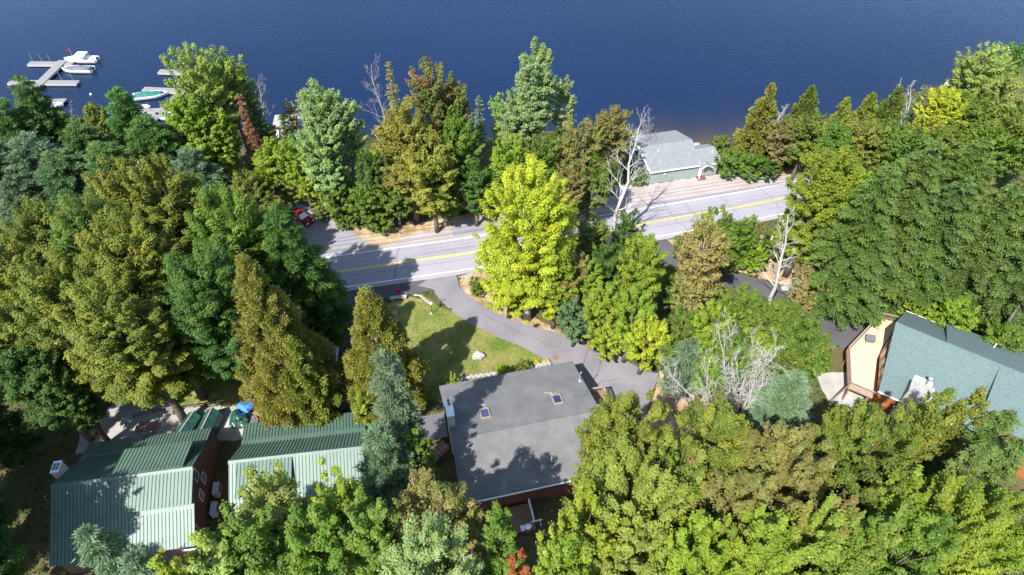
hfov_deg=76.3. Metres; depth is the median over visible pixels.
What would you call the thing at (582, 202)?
overhead wire
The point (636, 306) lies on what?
broadleaf tree
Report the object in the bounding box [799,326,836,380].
broadleaf tree
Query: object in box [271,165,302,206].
broadleaf tree
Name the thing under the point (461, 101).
broadleaf tree
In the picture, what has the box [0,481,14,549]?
broadleaf tree
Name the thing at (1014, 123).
broadleaf tree
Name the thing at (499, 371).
shrub
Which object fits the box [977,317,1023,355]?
broadleaf tree
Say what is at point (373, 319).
cedar tree
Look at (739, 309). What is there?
broadleaf tree
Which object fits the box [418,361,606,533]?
house
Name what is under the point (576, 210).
overhead wire
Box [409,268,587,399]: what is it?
lawn grass
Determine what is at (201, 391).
broadleaf tree
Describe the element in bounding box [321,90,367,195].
birch tree
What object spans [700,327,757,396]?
broadleaf tree
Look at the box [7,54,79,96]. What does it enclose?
dock
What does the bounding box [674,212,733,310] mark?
broadleaf tree
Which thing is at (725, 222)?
shrub
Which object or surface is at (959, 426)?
broadleaf tree
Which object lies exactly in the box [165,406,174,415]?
folding chair
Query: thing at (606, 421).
broadleaf tree
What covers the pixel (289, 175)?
broadleaf tree
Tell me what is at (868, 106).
cedar tree
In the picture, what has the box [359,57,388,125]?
dead tree
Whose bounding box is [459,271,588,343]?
flower bed
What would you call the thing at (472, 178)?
broadleaf tree
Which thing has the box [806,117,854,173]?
broadleaf tree
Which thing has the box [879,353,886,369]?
window
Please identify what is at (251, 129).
spruce tree
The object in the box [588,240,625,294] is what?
broadleaf tree
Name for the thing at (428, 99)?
broadleaf tree
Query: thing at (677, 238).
shrub
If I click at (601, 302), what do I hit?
broadleaf tree
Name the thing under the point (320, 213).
shrub
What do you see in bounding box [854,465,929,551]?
broadleaf tree
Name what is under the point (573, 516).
broadleaf tree
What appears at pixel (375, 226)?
shrub
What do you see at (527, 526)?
grill
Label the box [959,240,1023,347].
hemlock tree
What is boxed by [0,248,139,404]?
broadleaf tree
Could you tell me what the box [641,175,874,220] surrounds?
road marking
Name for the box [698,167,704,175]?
door
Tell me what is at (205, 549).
broadleaf tree
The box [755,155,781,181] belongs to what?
shrub
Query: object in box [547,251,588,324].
broadleaf tree
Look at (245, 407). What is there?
tarp heap
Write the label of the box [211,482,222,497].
air conditioner
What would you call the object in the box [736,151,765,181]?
shrub
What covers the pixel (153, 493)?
log cabin
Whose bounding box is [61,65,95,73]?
motorboat
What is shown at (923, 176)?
hemlock tree
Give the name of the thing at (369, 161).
broadleaf tree
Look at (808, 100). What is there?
cedar tree
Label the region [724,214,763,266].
shrub
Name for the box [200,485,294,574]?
broadleaf tree
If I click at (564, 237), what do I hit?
line
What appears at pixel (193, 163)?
pine tree
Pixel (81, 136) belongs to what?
pine tree
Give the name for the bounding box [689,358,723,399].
broadleaf tree
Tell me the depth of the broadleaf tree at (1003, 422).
53.76 m
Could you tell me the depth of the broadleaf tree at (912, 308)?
87.03 m
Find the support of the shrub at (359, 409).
on the ground at (546, 511)
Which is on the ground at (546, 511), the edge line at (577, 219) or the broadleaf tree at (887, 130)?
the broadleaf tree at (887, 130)
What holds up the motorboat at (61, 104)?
on the lake
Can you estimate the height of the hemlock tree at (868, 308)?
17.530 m
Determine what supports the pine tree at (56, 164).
on the ground at (546, 511)
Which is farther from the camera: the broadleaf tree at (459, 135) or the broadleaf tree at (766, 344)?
the broadleaf tree at (459, 135)
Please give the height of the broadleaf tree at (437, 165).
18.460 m
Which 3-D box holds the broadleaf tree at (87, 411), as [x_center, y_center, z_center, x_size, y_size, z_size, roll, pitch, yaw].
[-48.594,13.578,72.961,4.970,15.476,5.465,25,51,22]
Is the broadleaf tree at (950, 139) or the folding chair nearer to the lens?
the folding chair
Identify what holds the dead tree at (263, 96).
on the ground at (546, 511)
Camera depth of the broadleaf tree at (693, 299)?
87.04 m
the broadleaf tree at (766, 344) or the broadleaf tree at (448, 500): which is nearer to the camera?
the broadleaf tree at (448, 500)
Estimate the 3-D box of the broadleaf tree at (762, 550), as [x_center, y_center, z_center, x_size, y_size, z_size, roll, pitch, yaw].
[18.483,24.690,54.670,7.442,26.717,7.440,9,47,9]
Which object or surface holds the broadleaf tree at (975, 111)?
on the ground at (546, 511)
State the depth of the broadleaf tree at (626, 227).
92.11 m
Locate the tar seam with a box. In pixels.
[344,215,720,276]
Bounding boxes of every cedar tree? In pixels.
[230,250,345,429]
[280,334,343,427]
[342,283,431,424]
[732,82,777,166]
[775,83,819,168]
[822,96,851,131]
[842,90,878,128]
[873,83,904,147]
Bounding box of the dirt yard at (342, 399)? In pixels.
[251,394,353,420]
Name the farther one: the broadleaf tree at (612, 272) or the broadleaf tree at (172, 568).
the broadleaf tree at (612, 272)
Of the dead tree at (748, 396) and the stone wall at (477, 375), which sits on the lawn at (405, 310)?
the stone wall at (477, 375)
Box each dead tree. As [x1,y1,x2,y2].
[252,75,274,119]
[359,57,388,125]
[594,110,654,245]
[634,109,661,142]
[657,348,732,410]
[706,308,792,419]
[756,205,802,304]
[761,104,789,139]
[896,80,916,122]
[996,305,1020,337]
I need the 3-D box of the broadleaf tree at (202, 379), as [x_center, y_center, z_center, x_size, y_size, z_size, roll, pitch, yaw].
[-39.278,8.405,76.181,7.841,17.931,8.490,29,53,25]
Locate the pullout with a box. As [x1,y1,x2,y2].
[451,217,505,235]
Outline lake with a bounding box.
[0,0,1023,142]
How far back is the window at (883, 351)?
82.89 m
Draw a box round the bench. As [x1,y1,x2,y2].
[390,295,406,300]
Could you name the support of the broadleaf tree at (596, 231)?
on the ground at (546, 511)
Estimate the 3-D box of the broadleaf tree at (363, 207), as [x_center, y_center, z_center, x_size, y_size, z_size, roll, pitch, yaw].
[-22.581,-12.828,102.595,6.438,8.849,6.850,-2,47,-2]
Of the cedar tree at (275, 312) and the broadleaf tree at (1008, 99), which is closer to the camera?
the cedar tree at (275, 312)
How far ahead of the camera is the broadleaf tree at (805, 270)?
89.83 m
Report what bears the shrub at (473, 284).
on the flower bed at (484, 293)
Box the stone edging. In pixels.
[414,294,429,303]
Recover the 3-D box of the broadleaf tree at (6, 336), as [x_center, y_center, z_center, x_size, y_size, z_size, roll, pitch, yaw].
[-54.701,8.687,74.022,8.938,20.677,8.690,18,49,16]
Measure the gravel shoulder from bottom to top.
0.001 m
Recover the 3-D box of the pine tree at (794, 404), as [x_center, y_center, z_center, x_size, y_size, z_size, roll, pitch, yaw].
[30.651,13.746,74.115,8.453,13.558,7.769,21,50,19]
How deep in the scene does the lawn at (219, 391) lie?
83.46 m
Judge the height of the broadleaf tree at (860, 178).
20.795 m
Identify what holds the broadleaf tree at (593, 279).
on the ground at (546, 511)
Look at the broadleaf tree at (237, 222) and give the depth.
76.31 m
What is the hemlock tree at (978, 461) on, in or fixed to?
on the ground at (546, 511)
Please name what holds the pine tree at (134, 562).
on the ground at (546, 511)
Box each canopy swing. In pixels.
[176,410,202,431]
[197,406,224,435]
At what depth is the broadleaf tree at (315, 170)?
97.19 m
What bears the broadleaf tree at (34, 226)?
on the ground at (546, 511)
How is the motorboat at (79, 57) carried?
on the lake
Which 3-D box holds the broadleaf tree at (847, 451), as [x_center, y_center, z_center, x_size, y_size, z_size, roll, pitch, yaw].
[27.873,18.180,61.099,6.217,26.352,6.335,-23,51,-20]
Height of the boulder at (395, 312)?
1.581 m
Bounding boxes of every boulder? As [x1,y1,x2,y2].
[393,310,398,319]
[472,351,484,359]
[781,285,789,290]
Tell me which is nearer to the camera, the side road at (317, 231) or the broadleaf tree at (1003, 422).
the broadleaf tree at (1003, 422)
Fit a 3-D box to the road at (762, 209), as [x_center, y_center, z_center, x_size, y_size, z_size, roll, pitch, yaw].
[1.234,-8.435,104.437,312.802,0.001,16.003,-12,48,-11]
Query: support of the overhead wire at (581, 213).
attached to the utility pole
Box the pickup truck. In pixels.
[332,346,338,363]
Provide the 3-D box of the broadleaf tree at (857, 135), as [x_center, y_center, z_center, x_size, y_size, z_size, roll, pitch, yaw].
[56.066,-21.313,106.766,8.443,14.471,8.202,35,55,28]
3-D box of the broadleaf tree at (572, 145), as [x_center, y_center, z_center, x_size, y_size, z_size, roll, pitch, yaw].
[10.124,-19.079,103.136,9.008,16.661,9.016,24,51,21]
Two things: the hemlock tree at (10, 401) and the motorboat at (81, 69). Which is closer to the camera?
the hemlock tree at (10, 401)
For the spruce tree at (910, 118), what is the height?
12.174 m
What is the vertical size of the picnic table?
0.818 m
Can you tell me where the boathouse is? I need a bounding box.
[628,130,721,183]
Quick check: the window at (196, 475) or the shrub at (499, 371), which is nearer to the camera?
the window at (196, 475)
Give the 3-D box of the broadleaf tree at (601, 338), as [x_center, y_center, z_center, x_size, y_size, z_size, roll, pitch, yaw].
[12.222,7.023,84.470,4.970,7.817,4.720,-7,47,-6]
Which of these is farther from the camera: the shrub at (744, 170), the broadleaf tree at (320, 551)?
the shrub at (744, 170)
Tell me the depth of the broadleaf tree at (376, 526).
48.46 m
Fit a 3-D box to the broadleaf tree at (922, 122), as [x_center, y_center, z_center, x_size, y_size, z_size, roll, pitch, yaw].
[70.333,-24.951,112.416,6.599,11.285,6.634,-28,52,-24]
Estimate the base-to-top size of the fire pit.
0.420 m
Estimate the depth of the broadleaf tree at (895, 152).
100.42 m
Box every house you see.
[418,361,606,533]
[828,311,1023,478]
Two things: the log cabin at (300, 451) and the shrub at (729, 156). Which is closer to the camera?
the log cabin at (300, 451)
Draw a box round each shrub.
[64,114,85,123]
[308,199,333,220]
[333,204,363,230]
[350,389,373,427]
[361,209,395,235]
[445,371,460,383]
[469,276,483,296]
[495,365,510,374]
[513,358,531,371]
[631,168,648,185]
[655,264,686,308]
[672,232,694,259]
[691,204,740,260]
[711,134,731,155]
[711,249,738,275]
[713,147,744,179]
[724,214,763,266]
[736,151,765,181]
[740,243,771,275]
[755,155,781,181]
[758,224,781,265]
[782,207,817,266]
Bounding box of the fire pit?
[248,415,257,422]
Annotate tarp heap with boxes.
[229,409,247,428]
[237,402,253,412]
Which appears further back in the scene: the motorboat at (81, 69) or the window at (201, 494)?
the motorboat at (81, 69)
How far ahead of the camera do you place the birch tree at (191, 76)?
100.95 m
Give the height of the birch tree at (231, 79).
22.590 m
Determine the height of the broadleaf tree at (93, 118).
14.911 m
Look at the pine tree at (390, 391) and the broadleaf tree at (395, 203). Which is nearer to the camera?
the pine tree at (390, 391)
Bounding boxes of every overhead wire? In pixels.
[309,160,880,245]
[313,158,874,241]
[319,170,868,253]
[323,164,877,247]
[323,168,874,251]
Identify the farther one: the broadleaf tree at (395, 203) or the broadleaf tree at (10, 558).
the broadleaf tree at (395, 203)
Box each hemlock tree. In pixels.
[0,383,18,408]
[0,395,50,472]
[259,202,353,349]
[286,238,353,345]
[786,162,902,311]
[810,222,899,332]
[815,288,848,321]
[840,138,946,305]
[854,187,933,307]
[878,175,983,319]
[887,225,961,310]
[906,134,996,292]
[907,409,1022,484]
[920,442,998,497]
[933,183,1023,314]
[933,226,1013,314]
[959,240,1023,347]
[961,180,1023,290]
[963,437,1023,501]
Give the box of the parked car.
[293,208,314,226]
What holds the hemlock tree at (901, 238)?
on the rocky bank
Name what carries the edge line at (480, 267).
on the road at (762, 209)
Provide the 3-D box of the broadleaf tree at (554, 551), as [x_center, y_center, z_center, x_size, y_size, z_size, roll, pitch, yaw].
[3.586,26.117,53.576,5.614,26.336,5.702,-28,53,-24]
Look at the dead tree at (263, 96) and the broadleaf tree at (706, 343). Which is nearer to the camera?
the broadleaf tree at (706, 343)
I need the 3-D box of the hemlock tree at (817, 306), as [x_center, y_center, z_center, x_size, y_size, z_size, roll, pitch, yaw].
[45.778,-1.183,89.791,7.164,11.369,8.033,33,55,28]
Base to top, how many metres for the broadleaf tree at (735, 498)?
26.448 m
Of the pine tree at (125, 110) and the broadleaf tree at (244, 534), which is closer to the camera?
the broadleaf tree at (244, 534)
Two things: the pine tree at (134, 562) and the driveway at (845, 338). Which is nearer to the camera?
the pine tree at (134, 562)
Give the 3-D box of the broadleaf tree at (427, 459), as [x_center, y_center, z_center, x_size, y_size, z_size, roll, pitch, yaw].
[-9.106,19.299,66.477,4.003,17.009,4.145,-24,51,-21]
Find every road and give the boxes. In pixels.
[214,164,1007,308]
[282,201,375,254]
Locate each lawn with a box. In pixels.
[176,376,247,407]
[370,297,535,401]
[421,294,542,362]
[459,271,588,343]
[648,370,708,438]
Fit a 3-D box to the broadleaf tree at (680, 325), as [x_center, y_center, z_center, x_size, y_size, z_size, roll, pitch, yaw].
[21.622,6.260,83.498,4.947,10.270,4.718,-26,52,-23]
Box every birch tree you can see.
[159,41,243,178]
[196,45,252,162]
[227,54,263,142]
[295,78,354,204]
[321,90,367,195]
[375,507,484,574]
[488,92,509,148]
[496,87,552,157]
[511,36,559,148]
[549,74,577,130]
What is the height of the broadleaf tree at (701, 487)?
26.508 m
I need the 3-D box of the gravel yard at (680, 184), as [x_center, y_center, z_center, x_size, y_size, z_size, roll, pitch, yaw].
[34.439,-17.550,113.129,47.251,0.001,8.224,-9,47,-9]
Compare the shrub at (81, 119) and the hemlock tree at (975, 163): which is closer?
the hemlock tree at (975, 163)
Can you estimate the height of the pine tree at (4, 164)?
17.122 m
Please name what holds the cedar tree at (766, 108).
on the ground at (546, 511)
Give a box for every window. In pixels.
[194,468,198,482]
[198,488,203,501]
[201,471,206,484]
[877,374,882,388]
[878,364,884,379]
[879,344,886,361]
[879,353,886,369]
[886,336,891,351]
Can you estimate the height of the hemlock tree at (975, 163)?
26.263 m
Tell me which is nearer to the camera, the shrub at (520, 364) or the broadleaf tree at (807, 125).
the shrub at (520, 364)
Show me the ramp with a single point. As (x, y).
(702, 177)
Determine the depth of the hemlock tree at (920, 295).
84.43 m
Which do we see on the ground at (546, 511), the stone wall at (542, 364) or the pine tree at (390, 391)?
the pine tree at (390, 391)
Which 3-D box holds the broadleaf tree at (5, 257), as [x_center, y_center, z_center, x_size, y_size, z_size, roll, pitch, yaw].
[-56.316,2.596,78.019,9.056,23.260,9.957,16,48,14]
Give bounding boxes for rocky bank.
[666,235,917,332]
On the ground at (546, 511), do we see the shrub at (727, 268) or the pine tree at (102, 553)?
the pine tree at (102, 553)
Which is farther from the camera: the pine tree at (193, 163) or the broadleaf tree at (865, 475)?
the pine tree at (193, 163)
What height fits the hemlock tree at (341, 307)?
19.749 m
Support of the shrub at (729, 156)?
on the gravel yard at (680, 184)
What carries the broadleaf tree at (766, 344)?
on the ground at (546, 511)
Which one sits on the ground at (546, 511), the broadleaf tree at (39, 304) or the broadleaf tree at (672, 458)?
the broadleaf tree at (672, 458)
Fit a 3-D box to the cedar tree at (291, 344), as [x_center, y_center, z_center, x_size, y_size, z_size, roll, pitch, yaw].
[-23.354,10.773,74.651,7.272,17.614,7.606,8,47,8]
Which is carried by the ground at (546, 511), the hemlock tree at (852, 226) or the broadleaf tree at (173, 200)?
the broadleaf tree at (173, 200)
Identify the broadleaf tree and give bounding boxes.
[0,195,85,286]
[0,223,72,347]
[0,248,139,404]
[0,290,65,405]
[0,338,95,442]
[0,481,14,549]
[0,523,31,574]
[24,361,110,440]
[34,187,149,281]
[51,266,199,422]
[74,204,203,365]
[79,152,187,257]
[82,101,115,141]
[120,295,209,400]
[121,152,201,266]
[146,548,198,574]
[157,237,270,389]
[159,89,232,172]
[167,166,228,277]
[167,363,206,400]
[179,530,247,574]
[182,180,281,304]
[191,108,244,185]
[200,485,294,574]
[222,209,276,266]
[227,168,276,213]
[235,458,311,552]
[251,136,290,204]
[255,119,279,146]
[259,195,295,231]
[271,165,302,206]
[273,133,313,208]
[281,99,301,139]
[284,502,366,574]
[291,121,350,218]
[291,162,328,208]
[305,457,374,574]
[314,174,355,221]
[336,489,404,574]
[347,178,387,221]
[354,145,395,199]
[369,95,433,222]
[375,180,415,226]
[391,465,491,570]
[396,128,458,232]
[401,428,441,498]
[404,54,458,141]
[426,178,463,226]
[437,110,485,212]
[439,71,473,186]
[455,156,495,226]
[471,153,580,324]
[473,222,534,318]
[480,499,524,574]
[488,133,529,218]
[507,547,530,574]
[523,133,561,189]
[531,529,595,574]
[532,234,582,328]
[544,125,567,176]
[546,475,621,574]
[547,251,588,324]
[551,159,590,235]
[554,293,591,346]
[555,114,609,182]
[560,427,695,574]
[561,149,620,221]
[570,210,611,265]
[570,389,673,485]
[576,255,605,310]
[580,278,630,352]
[585,104,635,169]
[587,317,623,361]
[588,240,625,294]
[609,281,657,362]
[611,208,646,262]
[616,232,669,303]
[625,311,670,374]
[641,508,735,574]
[654,329,686,379]
[655,430,708,529]
[659,387,769,515]
[665,302,703,342]
[669,269,723,314]
[671,449,709,530]
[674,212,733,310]
[685,466,779,545]
[686,332,719,380]
[689,295,736,349]
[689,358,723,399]
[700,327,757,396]
[709,281,767,342]
[713,503,805,574]
[722,419,836,529]
[732,326,780,393]
[736,293,796,360]
[759,347,809,383]
[760,115,809,169]
[765,304,827,374]
[771,143,863,277]
[781,490,866,574]
[783,110,830,180]
[786,283,816,319]
[790,399,923,533]
[792,256,827,303]
[796,506,903,574]
[797,399,881,508]
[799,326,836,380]
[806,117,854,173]
[820,156,874,227]
[833,118,889,177]
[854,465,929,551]
[859,116,911,181]
[867,497,967,574]
[875,124,935,180]
[875,384,960,482]
[884,465,1023,574]
[896,385,995,487]
[897,294,932,316]
[906,111,943,137]
[913,83,970,132]
[924,294,981,331]
[925,123,978,174]
[937,41,1021,102]
[938,487,1023,574]
[946,88,1002,158]
[950,120,1023,189]
[970,71,1023,127]
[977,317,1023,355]
[985,102,1023,190]
[996,42,1023,85]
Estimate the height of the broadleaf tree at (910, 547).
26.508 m
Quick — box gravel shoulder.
[390,208,579,244]
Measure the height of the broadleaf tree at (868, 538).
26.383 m
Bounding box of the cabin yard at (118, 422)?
[76,392,251,453]
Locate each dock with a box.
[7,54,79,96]
[137,66,206,121]
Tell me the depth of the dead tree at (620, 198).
94.80 m
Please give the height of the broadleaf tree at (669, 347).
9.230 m
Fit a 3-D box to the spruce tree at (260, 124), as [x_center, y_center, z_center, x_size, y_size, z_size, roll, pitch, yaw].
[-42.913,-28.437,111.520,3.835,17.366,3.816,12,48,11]
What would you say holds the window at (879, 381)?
in the house at (918, 358)
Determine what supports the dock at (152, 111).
in the lake
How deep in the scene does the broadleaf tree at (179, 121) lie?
101.08 m
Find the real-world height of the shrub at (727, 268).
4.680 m
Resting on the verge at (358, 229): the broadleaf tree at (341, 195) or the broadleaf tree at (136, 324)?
the broadleaf tree at (341, 195)
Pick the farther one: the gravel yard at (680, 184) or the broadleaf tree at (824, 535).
the gravel yard at (680, 184)
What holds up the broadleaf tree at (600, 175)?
on the ground at (546, 511)
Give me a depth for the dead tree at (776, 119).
112.16 m
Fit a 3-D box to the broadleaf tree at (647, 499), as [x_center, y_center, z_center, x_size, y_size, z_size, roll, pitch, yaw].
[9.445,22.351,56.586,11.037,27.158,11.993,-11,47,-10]
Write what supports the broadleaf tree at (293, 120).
on the ground at (546, 511)
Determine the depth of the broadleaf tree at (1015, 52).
120.41 m
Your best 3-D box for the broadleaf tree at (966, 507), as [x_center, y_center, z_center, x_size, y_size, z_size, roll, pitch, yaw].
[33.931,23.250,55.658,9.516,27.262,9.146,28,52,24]
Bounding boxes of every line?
[326,178,808,257]
[335,195,799,272]
[339,194,798,270]
[346,213,783,286]
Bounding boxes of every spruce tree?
[235,93,269,186]
[243,75,274,154]
[277,113,296,153]
[384,61,399,156]
[472,95,487,144]
[899,84,928,130]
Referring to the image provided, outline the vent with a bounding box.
[864,334,875,342]
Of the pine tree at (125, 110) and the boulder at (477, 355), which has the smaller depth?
the boulder at (477, 355)
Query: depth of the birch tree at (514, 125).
104.72 m
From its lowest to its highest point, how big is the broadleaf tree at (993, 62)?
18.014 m
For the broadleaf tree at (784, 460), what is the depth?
51.69 m
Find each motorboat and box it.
[30,102,63,107]
[52,98,66,104]
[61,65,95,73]
[64,51,99,63]
[129,90,168,100]
[155,112,169,120]
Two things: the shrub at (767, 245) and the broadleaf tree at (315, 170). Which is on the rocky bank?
the shrub at (767, 245)
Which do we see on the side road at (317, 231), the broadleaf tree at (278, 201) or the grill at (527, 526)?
the broadleaf tree at (278, 201)
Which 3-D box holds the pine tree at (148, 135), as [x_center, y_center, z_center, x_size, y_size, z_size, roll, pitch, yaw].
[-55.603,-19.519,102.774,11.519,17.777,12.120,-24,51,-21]
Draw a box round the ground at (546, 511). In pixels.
[0,65,1023,574]
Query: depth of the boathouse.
113.71 m
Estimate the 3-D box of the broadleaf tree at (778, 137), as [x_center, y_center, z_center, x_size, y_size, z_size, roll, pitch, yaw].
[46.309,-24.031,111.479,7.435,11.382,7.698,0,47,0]
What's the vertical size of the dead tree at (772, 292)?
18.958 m
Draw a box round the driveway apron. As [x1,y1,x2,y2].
[333,280,430,368]
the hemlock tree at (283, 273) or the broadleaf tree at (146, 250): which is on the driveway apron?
the hemlock tree at (283, 273)
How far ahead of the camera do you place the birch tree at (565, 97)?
108.70 m
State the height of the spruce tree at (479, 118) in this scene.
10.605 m
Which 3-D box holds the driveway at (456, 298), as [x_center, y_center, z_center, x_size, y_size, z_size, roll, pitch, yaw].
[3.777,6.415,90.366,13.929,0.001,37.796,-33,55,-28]
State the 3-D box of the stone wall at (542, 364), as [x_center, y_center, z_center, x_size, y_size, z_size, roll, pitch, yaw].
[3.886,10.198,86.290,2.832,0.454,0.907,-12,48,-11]
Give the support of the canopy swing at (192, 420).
on the cabin yard at (118, 422)
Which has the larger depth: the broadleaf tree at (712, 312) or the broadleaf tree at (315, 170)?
the broadleaf tree at (315, 170)
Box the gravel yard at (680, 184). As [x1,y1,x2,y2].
[586,172,795,213]
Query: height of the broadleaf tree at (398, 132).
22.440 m
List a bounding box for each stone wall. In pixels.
[459,371,497,379]
[531,361,551,367]
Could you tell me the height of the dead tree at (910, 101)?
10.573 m
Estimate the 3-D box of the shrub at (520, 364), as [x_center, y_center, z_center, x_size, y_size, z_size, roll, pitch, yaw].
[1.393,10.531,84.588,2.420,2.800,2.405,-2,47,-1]
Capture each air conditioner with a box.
[209,501,219,517]
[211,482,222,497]
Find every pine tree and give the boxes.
[0,96,59,150]
[0,139,46,229]
[0,174,45,242]
[3,130,78,208]
[7,75,84,151]
[31,145,92,215]
[57,119,125,196]
[71,522,169,574]
[80,140,166,205]
[103,85,156,152]
[118,541,158,574]
[124,113,189,193]
[169,147,233,194]
[353,419,424,516]
[367,346,428,457]
[655,338,706,398]
[741,368,815,440]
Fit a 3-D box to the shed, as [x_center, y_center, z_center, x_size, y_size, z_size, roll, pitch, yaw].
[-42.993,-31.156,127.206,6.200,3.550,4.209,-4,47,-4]
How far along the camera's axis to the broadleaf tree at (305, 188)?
102.08 m
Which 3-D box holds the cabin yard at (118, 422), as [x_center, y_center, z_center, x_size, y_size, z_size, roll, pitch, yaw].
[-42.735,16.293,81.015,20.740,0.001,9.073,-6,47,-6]
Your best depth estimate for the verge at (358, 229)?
105.20 m
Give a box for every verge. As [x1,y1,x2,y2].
[330,209,500,246]
[752,165,814,177]
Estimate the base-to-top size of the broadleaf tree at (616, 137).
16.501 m
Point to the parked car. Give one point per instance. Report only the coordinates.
(304, 218)
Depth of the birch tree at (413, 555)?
47.32 m
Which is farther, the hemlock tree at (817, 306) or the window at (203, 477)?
the hemlock tree at (817, 306)
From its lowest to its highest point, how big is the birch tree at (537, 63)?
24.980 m
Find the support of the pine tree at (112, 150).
on the ground at (546, 511)
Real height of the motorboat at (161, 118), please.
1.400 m
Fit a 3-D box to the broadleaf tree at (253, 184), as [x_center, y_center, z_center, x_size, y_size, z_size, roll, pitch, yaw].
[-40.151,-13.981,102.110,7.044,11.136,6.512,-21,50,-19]
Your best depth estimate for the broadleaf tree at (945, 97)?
110.84 m
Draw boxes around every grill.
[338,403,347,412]
[520,523,531,532]
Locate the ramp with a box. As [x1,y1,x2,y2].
[696,175,705,180]
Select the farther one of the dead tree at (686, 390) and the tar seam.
the tar seam
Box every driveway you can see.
[417,275,658,421]
[656,239,892,351]
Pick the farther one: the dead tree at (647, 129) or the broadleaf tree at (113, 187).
the dead tree at (647, 129)
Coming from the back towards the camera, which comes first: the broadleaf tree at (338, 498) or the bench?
the bench
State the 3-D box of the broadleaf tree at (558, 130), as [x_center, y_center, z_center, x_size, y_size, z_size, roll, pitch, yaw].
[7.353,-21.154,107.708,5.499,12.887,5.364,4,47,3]
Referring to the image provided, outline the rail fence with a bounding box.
[131,402,216,417]
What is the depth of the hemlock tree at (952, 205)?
81.10 m
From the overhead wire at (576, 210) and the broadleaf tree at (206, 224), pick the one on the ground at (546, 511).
the broadleaf tree at (206, 224)
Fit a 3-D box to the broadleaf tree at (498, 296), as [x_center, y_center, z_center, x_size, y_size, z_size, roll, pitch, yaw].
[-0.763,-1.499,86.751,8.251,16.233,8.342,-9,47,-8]
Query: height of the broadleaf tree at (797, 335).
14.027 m
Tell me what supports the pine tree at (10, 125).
on the ground at (546, 511)
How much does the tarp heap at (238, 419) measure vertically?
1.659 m
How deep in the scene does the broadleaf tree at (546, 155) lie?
97.82 m
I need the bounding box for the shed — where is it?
[273,114,306,137]
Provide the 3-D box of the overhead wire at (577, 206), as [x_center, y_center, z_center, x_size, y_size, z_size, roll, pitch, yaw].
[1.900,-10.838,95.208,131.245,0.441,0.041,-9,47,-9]
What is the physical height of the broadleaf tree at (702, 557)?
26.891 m
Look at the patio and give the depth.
84.10 m
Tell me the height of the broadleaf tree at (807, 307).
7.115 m
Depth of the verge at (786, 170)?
116.08 m
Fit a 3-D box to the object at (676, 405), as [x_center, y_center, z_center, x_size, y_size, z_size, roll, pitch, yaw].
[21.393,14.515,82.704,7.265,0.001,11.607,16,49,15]
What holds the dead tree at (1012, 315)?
on the ground at (546, 511)
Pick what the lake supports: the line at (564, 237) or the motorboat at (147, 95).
the motorboat at (147, 95)
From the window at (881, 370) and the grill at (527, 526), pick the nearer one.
the grill at (527, 526)
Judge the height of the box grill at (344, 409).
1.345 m
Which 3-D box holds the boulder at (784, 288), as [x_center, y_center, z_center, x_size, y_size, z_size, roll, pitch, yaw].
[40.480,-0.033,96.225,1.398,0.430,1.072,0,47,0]
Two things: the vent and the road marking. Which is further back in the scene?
the road marking
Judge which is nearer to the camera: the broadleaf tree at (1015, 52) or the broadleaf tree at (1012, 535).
the broadleaf tree at (1012, 535)
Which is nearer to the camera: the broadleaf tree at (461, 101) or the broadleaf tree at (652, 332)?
the broadleaf tree at (652, 332)
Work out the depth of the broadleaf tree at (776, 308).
76.78 m
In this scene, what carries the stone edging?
on the ground at (546, 511)
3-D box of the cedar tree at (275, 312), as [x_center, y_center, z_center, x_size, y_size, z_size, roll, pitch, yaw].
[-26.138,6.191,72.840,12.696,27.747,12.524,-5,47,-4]
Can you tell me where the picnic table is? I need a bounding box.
[135,419,155,436]
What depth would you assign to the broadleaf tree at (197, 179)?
80.03 m
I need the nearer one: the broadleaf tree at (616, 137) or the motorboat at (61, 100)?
the broadleaf tree at (616, 137)
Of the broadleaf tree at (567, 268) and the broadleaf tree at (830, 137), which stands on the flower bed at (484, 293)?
the broadleaf tree at (567, 268)
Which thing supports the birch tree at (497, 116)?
on the ground at (546, 511)
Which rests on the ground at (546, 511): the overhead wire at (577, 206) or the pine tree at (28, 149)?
the pine tree at (28, 149)
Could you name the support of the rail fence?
on the cabin yard at (118, 422)
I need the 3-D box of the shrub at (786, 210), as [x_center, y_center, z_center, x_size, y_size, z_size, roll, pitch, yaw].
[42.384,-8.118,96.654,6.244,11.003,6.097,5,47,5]
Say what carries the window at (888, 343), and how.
in the house at (918, 358)
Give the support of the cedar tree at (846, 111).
on the ground at (546, 511)
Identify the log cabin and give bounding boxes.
[49,427,221,573]
[228,412,368,519]
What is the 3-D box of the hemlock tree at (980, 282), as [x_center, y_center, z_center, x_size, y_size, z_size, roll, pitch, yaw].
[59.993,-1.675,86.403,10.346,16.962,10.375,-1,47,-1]
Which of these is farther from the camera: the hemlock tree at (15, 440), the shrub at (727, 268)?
the shrub at (727, 268)
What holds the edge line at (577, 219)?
on the road at (762, 209)
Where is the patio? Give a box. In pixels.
[817,372,868,410]

